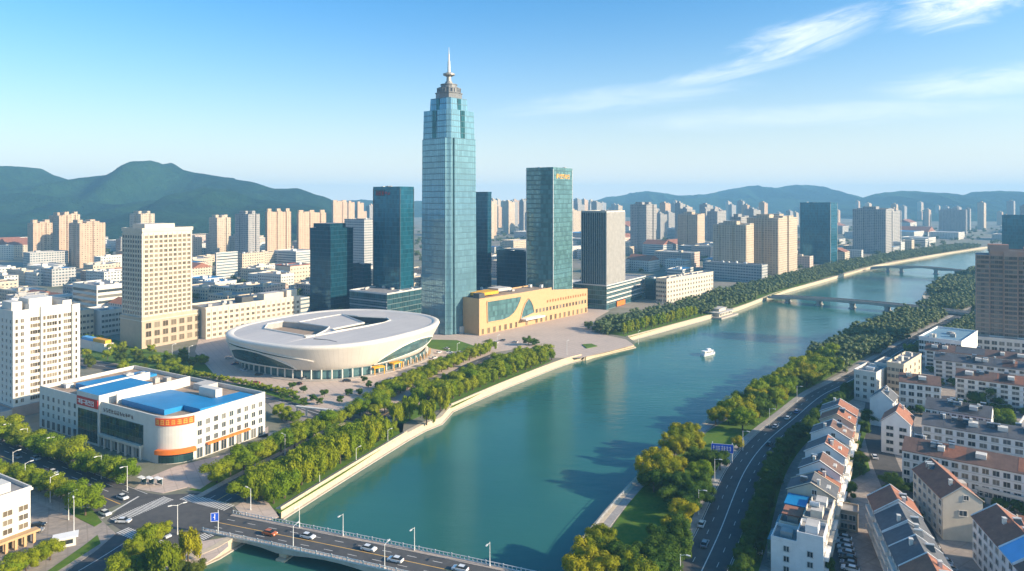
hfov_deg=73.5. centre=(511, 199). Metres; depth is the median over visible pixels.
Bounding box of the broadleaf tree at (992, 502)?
[990,497,1004,507]
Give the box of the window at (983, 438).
[979,435,987,441]
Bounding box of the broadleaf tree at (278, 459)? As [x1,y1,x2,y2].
[274,455,287,463]
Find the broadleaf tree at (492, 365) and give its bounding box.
[482,358,503,374]
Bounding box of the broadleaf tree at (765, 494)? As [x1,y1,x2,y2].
[751,490,774,507]
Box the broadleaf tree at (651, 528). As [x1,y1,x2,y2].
[645,523,676,539]
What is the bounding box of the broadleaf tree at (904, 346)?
[902,343,914,348]
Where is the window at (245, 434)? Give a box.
[243,431,248,441]
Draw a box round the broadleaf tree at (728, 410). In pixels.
[725,406,733,422]
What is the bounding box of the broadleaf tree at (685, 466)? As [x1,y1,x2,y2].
[679,463,687,472]
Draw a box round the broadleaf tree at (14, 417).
[0,413,24,440]
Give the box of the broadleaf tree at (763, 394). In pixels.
[744,390,771,410]
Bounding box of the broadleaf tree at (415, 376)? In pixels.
[402,372,420,386]
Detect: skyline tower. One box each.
[116,237,121,254]
[192,235,201,256]
[206,234,208,253]
[229,234,234,251]
[355,210,366,218]
[366,205,372,218]
[491,198,496,231]
[491,200,493,238]
[494,204,495,235]
[497,205,502,227]
[503,200,514,233]
[510,200,517,226]
[513,199,519,223]
[519,200,525,230]
[573,209,580,231]
[574,198,581,209]
[575,203,584,210]
[581,198,587,209]
[592,201,602,209]
[615,204,622,209]
[657,212,666,238]
[660,202,670,212]
[663,211,674,227]
[671,203,674,212]
[675,201,684,238]
[679,207,694,213]
[699,203,712,212]
[701,207,709,239]
[726,201,731,218]
[728,204,735,220]
[737,200,744,213]
[741,204,750,215]
[747,208,760,216]
[759,201,767,213]
[793,211,798,224]
[855,200,859,208]
[900,205,906,219]
[917,201,922,210]
[917,210,922,219]
[924,208,930,225]
[935,205,939,213]
[964,207,970,229]
[977,201,985,229]
[997,211,1002,224]
[1007,200,1014,214]
[1020,204,1023,214]
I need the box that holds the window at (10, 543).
[3,542,11,551]
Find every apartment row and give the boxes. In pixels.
[899,372,940,412]
[901,434,1023,496]
[921,412,1023,457]
[924,397,993,421]
[925,342,1023,369]
[934,351,1023,383]
[955,368,1023,412]
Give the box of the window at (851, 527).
[849,524,855,530]
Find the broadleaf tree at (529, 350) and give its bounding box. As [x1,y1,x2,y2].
[524,348,537,354]
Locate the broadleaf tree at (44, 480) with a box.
[37,470,66,490]
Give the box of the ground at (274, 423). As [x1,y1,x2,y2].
[0,217,1001,545]
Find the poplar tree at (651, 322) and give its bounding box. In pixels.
[648,315,655,327]
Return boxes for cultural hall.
[463,284,586,335]
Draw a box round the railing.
[596,419,708,523]
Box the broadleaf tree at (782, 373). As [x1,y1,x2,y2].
[771,368,787,376]
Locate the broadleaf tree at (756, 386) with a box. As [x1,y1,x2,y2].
[746,383,765,398]
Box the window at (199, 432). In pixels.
[197,429,201,435]
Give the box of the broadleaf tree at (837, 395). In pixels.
[827,392,842,398]
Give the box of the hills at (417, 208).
[346,199,629,216]
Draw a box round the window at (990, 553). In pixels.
[989,550,992,559]
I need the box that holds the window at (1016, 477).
[1014,474,1021,481]
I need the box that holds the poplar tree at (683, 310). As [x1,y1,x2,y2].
[680,307,686,318]
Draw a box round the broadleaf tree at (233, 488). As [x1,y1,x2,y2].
[225,477,252,501]
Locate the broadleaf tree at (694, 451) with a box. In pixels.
[682,445,703,464]
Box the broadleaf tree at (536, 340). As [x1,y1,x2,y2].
[530,338,539,344]
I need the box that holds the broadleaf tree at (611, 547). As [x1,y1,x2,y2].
[594,537,622,554]
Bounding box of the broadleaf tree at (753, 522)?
[740,516,768,535]
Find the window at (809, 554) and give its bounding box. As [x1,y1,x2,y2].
[806,551,813,558]
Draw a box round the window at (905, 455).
[903,452,909,458]
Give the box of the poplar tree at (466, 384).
[462,378,471,392]
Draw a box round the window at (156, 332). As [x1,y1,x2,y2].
[154,329,159,335]
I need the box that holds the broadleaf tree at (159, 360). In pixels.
[155,357,162,363]
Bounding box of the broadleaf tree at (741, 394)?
[731,388,747,398]
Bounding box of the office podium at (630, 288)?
[573,274,645,309]
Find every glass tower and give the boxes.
[373,186,413,288]
[476,192,491,287]
[526,167,572,289]
[800,202,837,263]
[1002,214,1023,248]
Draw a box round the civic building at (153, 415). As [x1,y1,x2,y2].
[40,365,264,463]
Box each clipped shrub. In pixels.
[210,373,216,378]
[221,376,229,380]
[233,378,242,382]
[259,383,266,388]
[265,384,272,390]
[277,387,285,392]
[282,389,292,393]
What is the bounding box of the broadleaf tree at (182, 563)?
[176,559,191,570]
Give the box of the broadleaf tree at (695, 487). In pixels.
[680,478,714,502]
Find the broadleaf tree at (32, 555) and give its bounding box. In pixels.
[10,547,40,570]
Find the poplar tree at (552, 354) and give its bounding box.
[548,348,554,359]
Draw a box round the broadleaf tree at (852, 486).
[846,481,857,497]
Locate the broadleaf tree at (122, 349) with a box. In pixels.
[116,345,128,352]
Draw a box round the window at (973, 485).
[972,484,978,490]
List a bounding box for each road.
[0,438,147,512]
[68,527,160,570]
[80,359,360,422]
[107,493,237,544]
[201,354,491,502]
[679,308,974,570]
[832,529,848,570]
[864,402,944,555]
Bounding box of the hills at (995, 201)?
[794,191,1023,220]
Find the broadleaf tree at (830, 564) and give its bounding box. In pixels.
[825,556,835,570]
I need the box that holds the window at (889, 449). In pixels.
[886,447,893,451]
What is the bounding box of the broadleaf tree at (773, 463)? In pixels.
[762,459,782,473]
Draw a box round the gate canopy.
[295,405,332,416]
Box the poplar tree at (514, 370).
[510,362,516,374]
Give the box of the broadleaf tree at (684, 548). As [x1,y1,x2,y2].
[653,534,693,561]
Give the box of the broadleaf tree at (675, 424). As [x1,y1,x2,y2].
[667,422,686,435]
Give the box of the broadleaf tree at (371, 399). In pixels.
[364,396,377,405]
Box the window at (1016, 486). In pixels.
[1014,483,1021,490]
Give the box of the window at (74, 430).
[73,428,76,436]
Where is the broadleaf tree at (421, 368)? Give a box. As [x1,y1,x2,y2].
[415,366,423,371]
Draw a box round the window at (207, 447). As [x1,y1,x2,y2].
[205,444,210,455]
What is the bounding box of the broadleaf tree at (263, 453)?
[251,443,269,457]
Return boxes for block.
[0,237,27,257]
[0,245,13,259]
[0,265,15,271]
[0,272,17,279]
[0,279,17,287]
[0,286,47,301]
[0,294,79,417]
[0,473,39,553]
[6,291,47,299]
[7,268,35,283]
[18,293,72,301]
[23,250,67,267]
[25,269,42,285]
[26,289,51,293]
[27,262,65,265]
[27,264,61,269]
[41,266,75,286]
[63,284,72,293]
[81,269,93,280]
[83,261,119,269]
[84,262,114,269]
[86,269,106,280]
[87,306,107,308]
[93,268,121,281]
[94,254,121,266]
[105,244,110,250]
[107,240,115,248]
[108,297,121,307]
[192,233,207,241]
[192,257,212,265]
[192,260,207,264]
[192,262,211,275]
[192,275,225,283]
[192,283,214,299]
[196,254,214,261]
[198,278,236,284]
[202,248,206,254]
[208,291,250,300]
[211,284,252,292]
[235,282,259,285]
[237,292,260,295]
[240,267,276,280]
[246,282,287,292]
[248,270,286,281]
[249,263,277,268]
[253,251,274,263]
[257,271,293,288]
[260,242,264,248]
[274,249,309,263]
[292,241,296,248]
[296,281,309,294]
[300,296,308,312]
[310,223,352,310]
[371,269,372,283]
[414,266,421,272]
[414,273,421,285]
[491,246,501,252]
[491,255,496,262]
[492,260,496,276]
[497,249,525,287]
[502,239,525,248]
[504,248,525,249]
[514,231,525,238]
[573,231,580,236]
[573,237,580,244]
[573,245,580,257]
[577,248,580,258]
[625,221,629,229]
[625,233,629,239]
[625,240,629,245]
[625,246,633,254]
[625,259,629,270]
[627,254,659,271]
[642,239,672,254]
[654,250,699,267]
[665,258,689,271]
[667,227,674,237]
[667,266,692,275]
[669,239,677,249]
[679,245,691,250]
[691,245,712,259]
[695,243,712,244]
[703,257,712,269]
[797,254,812,267]
[838,225,848,233]
[838,238,844,243]
[838,247,849,259]
[843,245,852,248]
[844,231,852,237]
[846,249,862,257]
[854,362,886,401]
[874,357,891,366]
[886,351,921,400]
[892,241,904,250]
[892,246,899,250]
[900,219,916,225]
[900,226,934,236]
[900,230,923,236]
[901,236,935,241]
[902,239,913,249]
[910,238,927,246]
[919,326,977,362]
[929,231,964,239]
[992,233,1001,240]
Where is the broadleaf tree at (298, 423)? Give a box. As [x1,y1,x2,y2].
[289,420,306,430]
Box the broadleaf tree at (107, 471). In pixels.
[99,455,137,479]
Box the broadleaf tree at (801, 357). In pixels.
[788,355,806,366]
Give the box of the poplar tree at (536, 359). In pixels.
[534,353,538,365]
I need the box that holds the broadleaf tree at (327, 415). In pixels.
[313,409,336,428]
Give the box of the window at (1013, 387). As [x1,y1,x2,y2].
[1012,386,1019,390]
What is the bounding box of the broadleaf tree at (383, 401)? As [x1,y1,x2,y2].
[374,393,390,412]
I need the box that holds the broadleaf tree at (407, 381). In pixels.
[401,377,413,388]
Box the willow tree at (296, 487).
[288,468,302,492]
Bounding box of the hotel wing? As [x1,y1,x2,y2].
[192,288,300,338]
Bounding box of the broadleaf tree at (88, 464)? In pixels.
[80,452,100,475]
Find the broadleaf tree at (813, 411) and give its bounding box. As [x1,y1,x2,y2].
[809,409,819,422]
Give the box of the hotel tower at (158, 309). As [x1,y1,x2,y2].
[120,223,199,348]
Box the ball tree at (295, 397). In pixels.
[291,394,299,401]
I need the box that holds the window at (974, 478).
[972,475,978,481]
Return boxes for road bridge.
[202,510,533,570]
[767,295,973,314]
[870,265,966,273]
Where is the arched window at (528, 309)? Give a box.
[520,298,534,318]
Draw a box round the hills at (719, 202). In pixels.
[606,197,852,216]
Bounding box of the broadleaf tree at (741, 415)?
[728,406,758,432]
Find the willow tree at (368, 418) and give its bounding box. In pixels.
[362,414,383,421]
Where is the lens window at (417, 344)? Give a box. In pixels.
[374,336,432,364]
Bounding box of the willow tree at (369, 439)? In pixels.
[353,426,375,450]
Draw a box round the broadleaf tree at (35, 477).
[26,470,45,491]
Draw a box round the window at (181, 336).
[179,333,184,339]
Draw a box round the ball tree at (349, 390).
[344,388,352,394]
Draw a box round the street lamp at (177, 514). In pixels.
[168,501,186,534]
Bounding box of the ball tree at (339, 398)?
[336,395,343,401]
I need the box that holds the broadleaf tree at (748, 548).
[733,538,758,561]
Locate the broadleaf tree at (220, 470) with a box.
[198,459,232,482]
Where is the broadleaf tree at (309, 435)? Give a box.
[303,425,313,441]
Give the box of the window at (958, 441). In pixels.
[956,439,963,444]
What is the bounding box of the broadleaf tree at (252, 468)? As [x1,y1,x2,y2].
[237,460,276,490]
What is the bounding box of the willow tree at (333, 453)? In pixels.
[322,445,340,469]
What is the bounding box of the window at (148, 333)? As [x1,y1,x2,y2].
[146,331,150,336]
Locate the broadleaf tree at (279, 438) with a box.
[265,427,297,451]
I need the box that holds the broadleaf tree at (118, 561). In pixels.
[104,550,138,570]
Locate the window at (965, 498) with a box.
[963,495,968,500]
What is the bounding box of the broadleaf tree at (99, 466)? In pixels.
[88,454,121,477]
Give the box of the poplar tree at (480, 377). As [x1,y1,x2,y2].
[475,370,485,386]
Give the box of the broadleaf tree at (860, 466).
[852,459,866,475]
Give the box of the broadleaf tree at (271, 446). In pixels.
[257,437,278,457]
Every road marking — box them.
[0,455,119,503]
[101,496,139,518]
[110,497,172,519]
[117,527,161,541]
[181,494,233,509]
[199,533,213,540]
[690,309,967,544]
[693,325,938,560]
[701,317,960,570]
[717,390,839,565]
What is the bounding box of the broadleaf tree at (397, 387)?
[386,383,403,391]
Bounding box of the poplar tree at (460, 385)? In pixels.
[456,381,464,395]
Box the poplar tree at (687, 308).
[685,306,689,317]
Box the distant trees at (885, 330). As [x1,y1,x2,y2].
[19,226,1001,372]
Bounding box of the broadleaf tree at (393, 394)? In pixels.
[384,387,396,397]
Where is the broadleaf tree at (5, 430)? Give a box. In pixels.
[0,420,28,443]
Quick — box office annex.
[353,263,370,288]
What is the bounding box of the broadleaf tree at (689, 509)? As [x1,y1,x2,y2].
[667,497,698,521]
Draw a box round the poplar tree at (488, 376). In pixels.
[483,369,490,384]
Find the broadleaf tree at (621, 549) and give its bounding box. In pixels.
[609,543,639,557]
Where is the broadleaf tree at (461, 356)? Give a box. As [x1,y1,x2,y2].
[455,353,463,362]
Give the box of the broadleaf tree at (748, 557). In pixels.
[732,547,754,566]
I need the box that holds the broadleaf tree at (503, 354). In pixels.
[500,353,523,363]
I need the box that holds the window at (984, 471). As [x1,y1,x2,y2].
[982,468,988,474]
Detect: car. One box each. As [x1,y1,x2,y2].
[11,453,21,458]
[30,455,40,460]
[30,521,46,526]
[98,509,111,516]
[115,517,131,523]
[116,493,128,500]
[162,532,171,538]
[262,528,277,536]
[300,531,315,539]
[360,543,376,552]
[387,555,403,563]
[451,564,468,570]
[697,519,705,527]
[700,539,709,547]
[836,538,853,545]
[837,533,851,540]
[837,543,854,550]
[838,548,855,556]
[839,553,856,561]
[840,559,858,566]
[841,564,859,570]
[871,454,877,459]
[945,557,953,563]
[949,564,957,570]
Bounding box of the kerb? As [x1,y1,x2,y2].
[693,309,966,535]
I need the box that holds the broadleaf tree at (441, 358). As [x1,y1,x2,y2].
[436,356,446,360]
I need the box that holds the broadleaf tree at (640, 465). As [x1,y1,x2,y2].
[633,454,660,484]
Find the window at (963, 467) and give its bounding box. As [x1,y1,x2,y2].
[961,464,968,470]
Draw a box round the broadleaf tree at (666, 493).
[656,484,678,503]
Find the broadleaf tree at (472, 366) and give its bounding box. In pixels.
[458,364,475,370]
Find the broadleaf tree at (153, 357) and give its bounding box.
[147,354,161,362]
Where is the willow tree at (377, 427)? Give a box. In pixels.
[362,420,381,441]
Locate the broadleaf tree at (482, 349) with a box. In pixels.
[473,343,484,353]
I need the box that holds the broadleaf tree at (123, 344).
[118,341,126,346]
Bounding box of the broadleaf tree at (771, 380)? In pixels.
[761,374,779,386]
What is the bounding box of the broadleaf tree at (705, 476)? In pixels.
[693,471,716,494]
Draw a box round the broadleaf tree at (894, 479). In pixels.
[877,471,909,490]
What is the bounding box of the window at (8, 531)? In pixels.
[2,527,12,536]
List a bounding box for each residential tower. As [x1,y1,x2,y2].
[28,219,52,251]
[49,212,70,261]
[67,212,79,222]
[69,219,104,267]
[130,211,154,226]
[209,215,230,254]
[235,211,259,252]
[265,208,290,251]
[297,210,325,248]
[332,200,346,222]
[347,201,354,218]
[356,202,363,218]
[630,202,656,253]
[678,212,704,249]
[707,209,725,240]
[713,221,753,262]
[730,214,748,222]
[747,214,796,274]
[853,206,891,253]
[892,209,899,240]
[939,208,966,233]
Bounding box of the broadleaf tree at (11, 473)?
[5,463,35,479]
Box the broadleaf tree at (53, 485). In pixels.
[44,474,76,497]
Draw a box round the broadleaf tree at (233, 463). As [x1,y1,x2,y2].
[218,454,242,475]
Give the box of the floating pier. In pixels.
[706,306,737,319]
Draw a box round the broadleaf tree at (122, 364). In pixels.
[116,361,128,368]
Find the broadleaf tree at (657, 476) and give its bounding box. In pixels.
[636,462,669,491]
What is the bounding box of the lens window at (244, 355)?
[231,348,296,369]
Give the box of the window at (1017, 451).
[1015,449,1022,454]
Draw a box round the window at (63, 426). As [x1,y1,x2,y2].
[62,425,65,433]
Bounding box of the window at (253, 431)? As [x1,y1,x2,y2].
[251,428,255,438]
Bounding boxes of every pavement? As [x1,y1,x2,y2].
[0,488,115,570]
[30,490,78,519]
[134,427,291,492]
[184,537,228,562]
[195,422,346,497]
[235,497,278,519]
[268,401,313,425]
[671,306,971,565]
[759,363,1023,570]
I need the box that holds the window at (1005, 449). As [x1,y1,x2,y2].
[1003,447,1010,452]
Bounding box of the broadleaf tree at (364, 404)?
[352,397,370,415]
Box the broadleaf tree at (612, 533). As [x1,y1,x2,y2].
[590,527,618,544]
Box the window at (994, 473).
[992,470,999,476]
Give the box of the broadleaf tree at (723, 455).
[711,450,729,469]
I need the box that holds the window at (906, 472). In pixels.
[903,469,909,475]
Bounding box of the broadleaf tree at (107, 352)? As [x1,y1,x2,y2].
[102,349,113,359]
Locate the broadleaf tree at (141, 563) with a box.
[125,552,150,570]
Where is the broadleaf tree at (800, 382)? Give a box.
[783,375,803,388]
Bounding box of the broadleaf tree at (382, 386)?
[372,383,386,391]
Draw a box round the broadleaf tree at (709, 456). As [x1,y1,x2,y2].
[697,448,717,466]
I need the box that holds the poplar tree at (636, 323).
[633,318,639,330]
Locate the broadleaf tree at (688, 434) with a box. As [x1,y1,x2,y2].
[667,425,697,452]
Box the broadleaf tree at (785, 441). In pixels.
[775,437,795,455]
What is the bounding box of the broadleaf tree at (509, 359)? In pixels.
[495,354,516,364]
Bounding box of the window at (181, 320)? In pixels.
[179,317,184,323]
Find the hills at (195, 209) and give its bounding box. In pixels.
[0,188,331,241]
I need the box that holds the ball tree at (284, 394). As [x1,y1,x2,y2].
[278,392,288,399]
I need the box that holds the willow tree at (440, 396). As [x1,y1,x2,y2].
[430,386,449,410]
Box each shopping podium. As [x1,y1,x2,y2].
[705,260,767,281]
[978,334,1023,352]
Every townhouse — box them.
[767,518,831,570]
[775,501,834,556]
[784,492,837,542]
[786,471,840,528]
[796,469,843,506]
[798,451,845,500]
[804,434,850,480]
[810,419,854,456]
[819,397,860,439]
[819,407,858,449]
[831,435,852,475]
[836,420,856,450]
[839,462,847,496]
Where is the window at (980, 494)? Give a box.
[974,489,984,496]
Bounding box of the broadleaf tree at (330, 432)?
[322,431,334,439]
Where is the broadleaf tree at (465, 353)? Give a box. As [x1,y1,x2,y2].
[461,350,469,361]
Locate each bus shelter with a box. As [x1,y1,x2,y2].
[137,475,146,484]
[145,476,153,483]
[154,476,162,485]
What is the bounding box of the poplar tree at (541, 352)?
[536,347,546,363]
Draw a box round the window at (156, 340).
[154,338,159,343]
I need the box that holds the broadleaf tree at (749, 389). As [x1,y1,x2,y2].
[745,386,767,393]
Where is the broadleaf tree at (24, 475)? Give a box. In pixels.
[14,466,45,482]
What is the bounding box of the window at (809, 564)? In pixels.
[806,561,813,568]
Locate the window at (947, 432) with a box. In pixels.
[945,430,952,435]
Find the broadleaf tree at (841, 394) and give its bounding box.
[830,391,845,398]
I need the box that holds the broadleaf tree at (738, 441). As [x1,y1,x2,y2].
[730,435,744,448]
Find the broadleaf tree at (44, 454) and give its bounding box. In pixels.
[40,437,71,460]
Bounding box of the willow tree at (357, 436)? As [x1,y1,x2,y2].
[345,427,366,451]
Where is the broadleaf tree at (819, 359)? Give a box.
[811,356,833,372]
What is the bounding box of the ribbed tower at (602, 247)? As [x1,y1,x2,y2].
[581,210,624,284]
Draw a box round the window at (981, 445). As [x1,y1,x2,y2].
[979,443,986,448]
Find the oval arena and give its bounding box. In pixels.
[225,309,439,381]
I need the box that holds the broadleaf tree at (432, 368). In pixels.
[424,364,437,375]
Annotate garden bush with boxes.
[904,481,912,491]
[913,404,924,414]
[925,366,933,371]
[948,378,954,385]
[988,403,1002,409]
[995,500,1010,507]
[1003,404,1015,412]
[1018,407,1023,414]
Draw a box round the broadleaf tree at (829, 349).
[818,346,839,354]
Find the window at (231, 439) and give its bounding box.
[229,436,233,446]
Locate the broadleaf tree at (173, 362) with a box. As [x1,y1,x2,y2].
[165,357,181,366]
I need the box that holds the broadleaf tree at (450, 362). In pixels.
[446,358,452,367]
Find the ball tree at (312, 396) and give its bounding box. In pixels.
[309,393,316,399]
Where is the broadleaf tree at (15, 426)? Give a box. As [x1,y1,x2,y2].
[4,422,29,446]
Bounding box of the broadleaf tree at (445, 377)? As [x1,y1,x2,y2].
[441,373,454,380]
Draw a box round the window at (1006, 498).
[1001,495,1011,501]
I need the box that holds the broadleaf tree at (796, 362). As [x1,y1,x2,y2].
[794,359,820,373]
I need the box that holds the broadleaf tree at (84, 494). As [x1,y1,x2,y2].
[64,481,106,515]
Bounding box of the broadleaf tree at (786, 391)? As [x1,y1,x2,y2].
[775,384,788,400]
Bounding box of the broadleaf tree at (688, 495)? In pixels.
[674,489,703,509]
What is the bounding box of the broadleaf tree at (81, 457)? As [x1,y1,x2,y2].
[68,449,93,470]
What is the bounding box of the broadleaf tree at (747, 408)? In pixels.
[738,406,758,423]
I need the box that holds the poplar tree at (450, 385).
[441,380,455,397]
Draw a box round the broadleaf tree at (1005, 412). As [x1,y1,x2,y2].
[993,408,1016,420]
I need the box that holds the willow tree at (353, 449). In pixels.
[341,440,358,458]
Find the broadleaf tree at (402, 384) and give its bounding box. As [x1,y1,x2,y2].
[395,380,406,392]
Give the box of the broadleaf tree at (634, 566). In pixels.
[622,549,659,570]
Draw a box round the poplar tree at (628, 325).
[624,320,631,333]
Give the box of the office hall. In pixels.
[476,286,493,290]
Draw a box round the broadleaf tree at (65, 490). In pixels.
[53,477,88,501]
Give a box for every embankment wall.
[164,537,245,570]
[276,431,408,519]
[404,405,453,440]
[449,354,581,411]
[583,420,710,537]
[626,315,708,339]
[709,293,773,318]
[774,246,986,294]
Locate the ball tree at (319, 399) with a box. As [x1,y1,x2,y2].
[315,397,323,403]
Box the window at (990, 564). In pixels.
[989,561,992,570]
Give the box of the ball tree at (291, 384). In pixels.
[288,382,296,388]
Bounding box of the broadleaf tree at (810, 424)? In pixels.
[801,421,812,426]
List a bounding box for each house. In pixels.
[839,501,858,532]
[866,484,922,542]
[869,385,898,425]
[873,502,934,560]
[880,403,914,455]
[880,522,940,570]
[887,534,951,570]
[898,552,952,570]
[911,457,984,541]
[971,503,1023,570]
[998,535,1023,570]
[1013,560,1023,570]
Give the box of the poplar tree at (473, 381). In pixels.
[469,374,478,389]
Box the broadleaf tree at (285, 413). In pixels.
[278,406,293,420]
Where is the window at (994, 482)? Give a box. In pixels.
[992,479,999,485]
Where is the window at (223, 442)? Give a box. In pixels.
[221,438,226,449]
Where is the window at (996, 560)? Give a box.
[995,557,998,567]
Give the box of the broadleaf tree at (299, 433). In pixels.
[287,426,306,447]
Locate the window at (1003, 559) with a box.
[1001,553,1005,563]
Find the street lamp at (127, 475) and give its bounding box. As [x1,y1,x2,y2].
[119,466,127,490]
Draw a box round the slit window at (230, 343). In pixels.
[226,339,313,361]
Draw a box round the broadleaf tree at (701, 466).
[686,459,713,478]
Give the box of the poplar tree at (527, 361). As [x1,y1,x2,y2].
[522,354,531,369]
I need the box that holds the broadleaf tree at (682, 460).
[665,454,687,466]
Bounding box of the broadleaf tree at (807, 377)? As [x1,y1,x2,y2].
[799,369,815,387]
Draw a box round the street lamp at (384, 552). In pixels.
[384,539,389,568]
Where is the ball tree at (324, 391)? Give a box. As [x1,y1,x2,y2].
[320,389,328,396]
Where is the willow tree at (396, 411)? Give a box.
[388,401,403,424]
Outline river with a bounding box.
[204,248,987,570]
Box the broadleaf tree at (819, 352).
[811,350,825,356]
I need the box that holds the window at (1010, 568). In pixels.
[1008,561,1012,570]
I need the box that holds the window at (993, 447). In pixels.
[991,445,998,450]
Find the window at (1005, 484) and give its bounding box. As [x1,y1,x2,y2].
[1003,481,1010,488]
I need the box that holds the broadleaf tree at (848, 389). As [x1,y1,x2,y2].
[839,386,852,393]
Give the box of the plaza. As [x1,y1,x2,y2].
[195,308,632,412]
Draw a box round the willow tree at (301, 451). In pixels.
[294,444,314,457]
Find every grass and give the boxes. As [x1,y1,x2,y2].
[48,535,99,570]
[64,508,101,526]
[82,340,212,376]
[189,421,342,491]
[229,384,310,405]
[427,339,476,350]
[582,344,596,347]
[599,254,927,336]
[610,307,958,545]
[733,352,918,570]
[850,449,869,479]
[859,420,868,444]
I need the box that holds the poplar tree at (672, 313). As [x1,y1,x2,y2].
[668,310,674,321]
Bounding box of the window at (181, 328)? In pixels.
[179,325,184,331]
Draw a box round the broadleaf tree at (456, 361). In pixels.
[448,356,460,366]
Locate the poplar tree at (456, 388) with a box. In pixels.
[451,380,458,398]
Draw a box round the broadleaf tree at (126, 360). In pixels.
[121,358,130,364]
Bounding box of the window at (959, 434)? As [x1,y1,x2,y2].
[956,431,963,437]
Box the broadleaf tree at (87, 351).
[80,348,91,354]
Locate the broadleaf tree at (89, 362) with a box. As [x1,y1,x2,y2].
[83,358,96,367]
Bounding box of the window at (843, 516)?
[840,513,847,519]
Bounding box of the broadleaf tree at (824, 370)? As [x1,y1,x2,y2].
[809,361,830,376]
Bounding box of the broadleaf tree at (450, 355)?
[444,353,454,358]
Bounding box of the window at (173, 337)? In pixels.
[171,335,176,340]
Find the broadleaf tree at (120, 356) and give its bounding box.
[113,352,126,361]
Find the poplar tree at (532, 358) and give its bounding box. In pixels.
[526,352,535,367]
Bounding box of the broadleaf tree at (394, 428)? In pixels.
[391,421,398,431]
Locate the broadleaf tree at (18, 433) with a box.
[7,427,34,449]
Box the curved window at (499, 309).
[487,296,521,322]
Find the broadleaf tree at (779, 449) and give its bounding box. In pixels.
[772,446,789,458]
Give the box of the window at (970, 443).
[968,441,975,446]
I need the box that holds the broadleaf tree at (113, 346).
[105,343,117,353]
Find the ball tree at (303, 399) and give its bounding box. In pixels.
[300,397,307,403]
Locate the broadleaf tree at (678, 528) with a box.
[666,516,693,548]
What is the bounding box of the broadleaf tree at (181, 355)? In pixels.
[178,352,186,357]
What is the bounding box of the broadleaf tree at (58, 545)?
[37,538,65,559]
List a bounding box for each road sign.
[211,510,218,532]
[711,441,733,462]
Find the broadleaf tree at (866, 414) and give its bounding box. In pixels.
[860,408,875,422]
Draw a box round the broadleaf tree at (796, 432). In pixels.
[784,428,805,437]
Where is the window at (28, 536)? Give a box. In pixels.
[22,534,30,543]
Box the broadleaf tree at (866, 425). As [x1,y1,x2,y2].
[858,420,870,435]
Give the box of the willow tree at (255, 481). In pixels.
[243,467,273,500]
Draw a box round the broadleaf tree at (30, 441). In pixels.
[22,432,57,454]
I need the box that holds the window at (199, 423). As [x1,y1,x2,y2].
[197,420,201,426]
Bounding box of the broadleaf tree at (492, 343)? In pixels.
[482,338,496,350]
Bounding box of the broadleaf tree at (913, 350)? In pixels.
[904,348,917,352]
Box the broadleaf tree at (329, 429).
[324,426,338,437]
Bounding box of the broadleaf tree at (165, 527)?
[142,520,172,539]
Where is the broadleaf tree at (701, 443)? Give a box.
[693,437,705,449]
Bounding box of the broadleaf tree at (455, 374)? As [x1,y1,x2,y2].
[448,371,468,381]
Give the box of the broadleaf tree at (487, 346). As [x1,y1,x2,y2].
[478,342,491,353]
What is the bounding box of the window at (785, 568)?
[783,565,788,570]
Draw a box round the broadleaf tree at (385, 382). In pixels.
[379,380,394,388]
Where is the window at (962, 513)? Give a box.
[959,510,967,516]
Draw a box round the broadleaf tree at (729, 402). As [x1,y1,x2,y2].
[716,394,741,408]
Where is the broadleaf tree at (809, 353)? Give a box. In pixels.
[805,350,827,360]
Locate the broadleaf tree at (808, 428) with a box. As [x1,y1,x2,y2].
[795,422,811,434]
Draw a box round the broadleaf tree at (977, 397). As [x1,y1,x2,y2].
[966,391,987,405]
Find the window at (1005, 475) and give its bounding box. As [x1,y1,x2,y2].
[1003,472,1010,479]
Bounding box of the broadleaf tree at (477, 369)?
[473,367,485,372]
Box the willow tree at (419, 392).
[411,386,426,404]
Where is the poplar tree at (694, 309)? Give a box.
[692,305,697,314]
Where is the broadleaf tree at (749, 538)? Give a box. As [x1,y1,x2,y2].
[739,530,763,557]
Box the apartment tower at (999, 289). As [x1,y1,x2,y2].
[975,244,1023,338]
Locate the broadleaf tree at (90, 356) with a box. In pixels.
[85,354,94,358]
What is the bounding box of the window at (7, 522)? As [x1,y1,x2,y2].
[2,518,12,527]
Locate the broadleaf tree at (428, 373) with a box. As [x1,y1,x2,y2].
[422,368,433,378]
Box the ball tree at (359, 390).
[356,388,362,394]
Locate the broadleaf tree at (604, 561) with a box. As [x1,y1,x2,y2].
[580,544,621,570]
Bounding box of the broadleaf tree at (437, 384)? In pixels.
[425,380,443,395]
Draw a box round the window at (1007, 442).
[1003,439,1010,444]
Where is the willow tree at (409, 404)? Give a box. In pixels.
[402,394,418,420]
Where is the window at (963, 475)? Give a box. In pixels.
[961,473,968,479]
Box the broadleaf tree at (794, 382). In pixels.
[779,376,798,394]
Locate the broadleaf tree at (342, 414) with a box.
[336,409,347,422]
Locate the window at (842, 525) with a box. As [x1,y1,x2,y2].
[840,523,847,528]
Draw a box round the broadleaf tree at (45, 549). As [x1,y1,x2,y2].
[29,544,50,566]
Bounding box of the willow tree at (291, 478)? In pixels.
[271,468,301,498]
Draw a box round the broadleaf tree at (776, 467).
[759,461,783,479]
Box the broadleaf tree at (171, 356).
[165,354,176,360]
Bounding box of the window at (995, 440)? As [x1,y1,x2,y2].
[991,437,998,442]
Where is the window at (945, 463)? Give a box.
[941,460,948,466]
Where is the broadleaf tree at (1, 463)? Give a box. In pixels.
[0,460,9,474]
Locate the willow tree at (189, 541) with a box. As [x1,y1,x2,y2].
[178,527,202,561]
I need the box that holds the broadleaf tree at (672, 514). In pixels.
[668,509,690,529]
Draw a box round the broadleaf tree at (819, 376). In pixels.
[803,369,822,383]
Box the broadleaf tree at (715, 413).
[706,406,727,424]

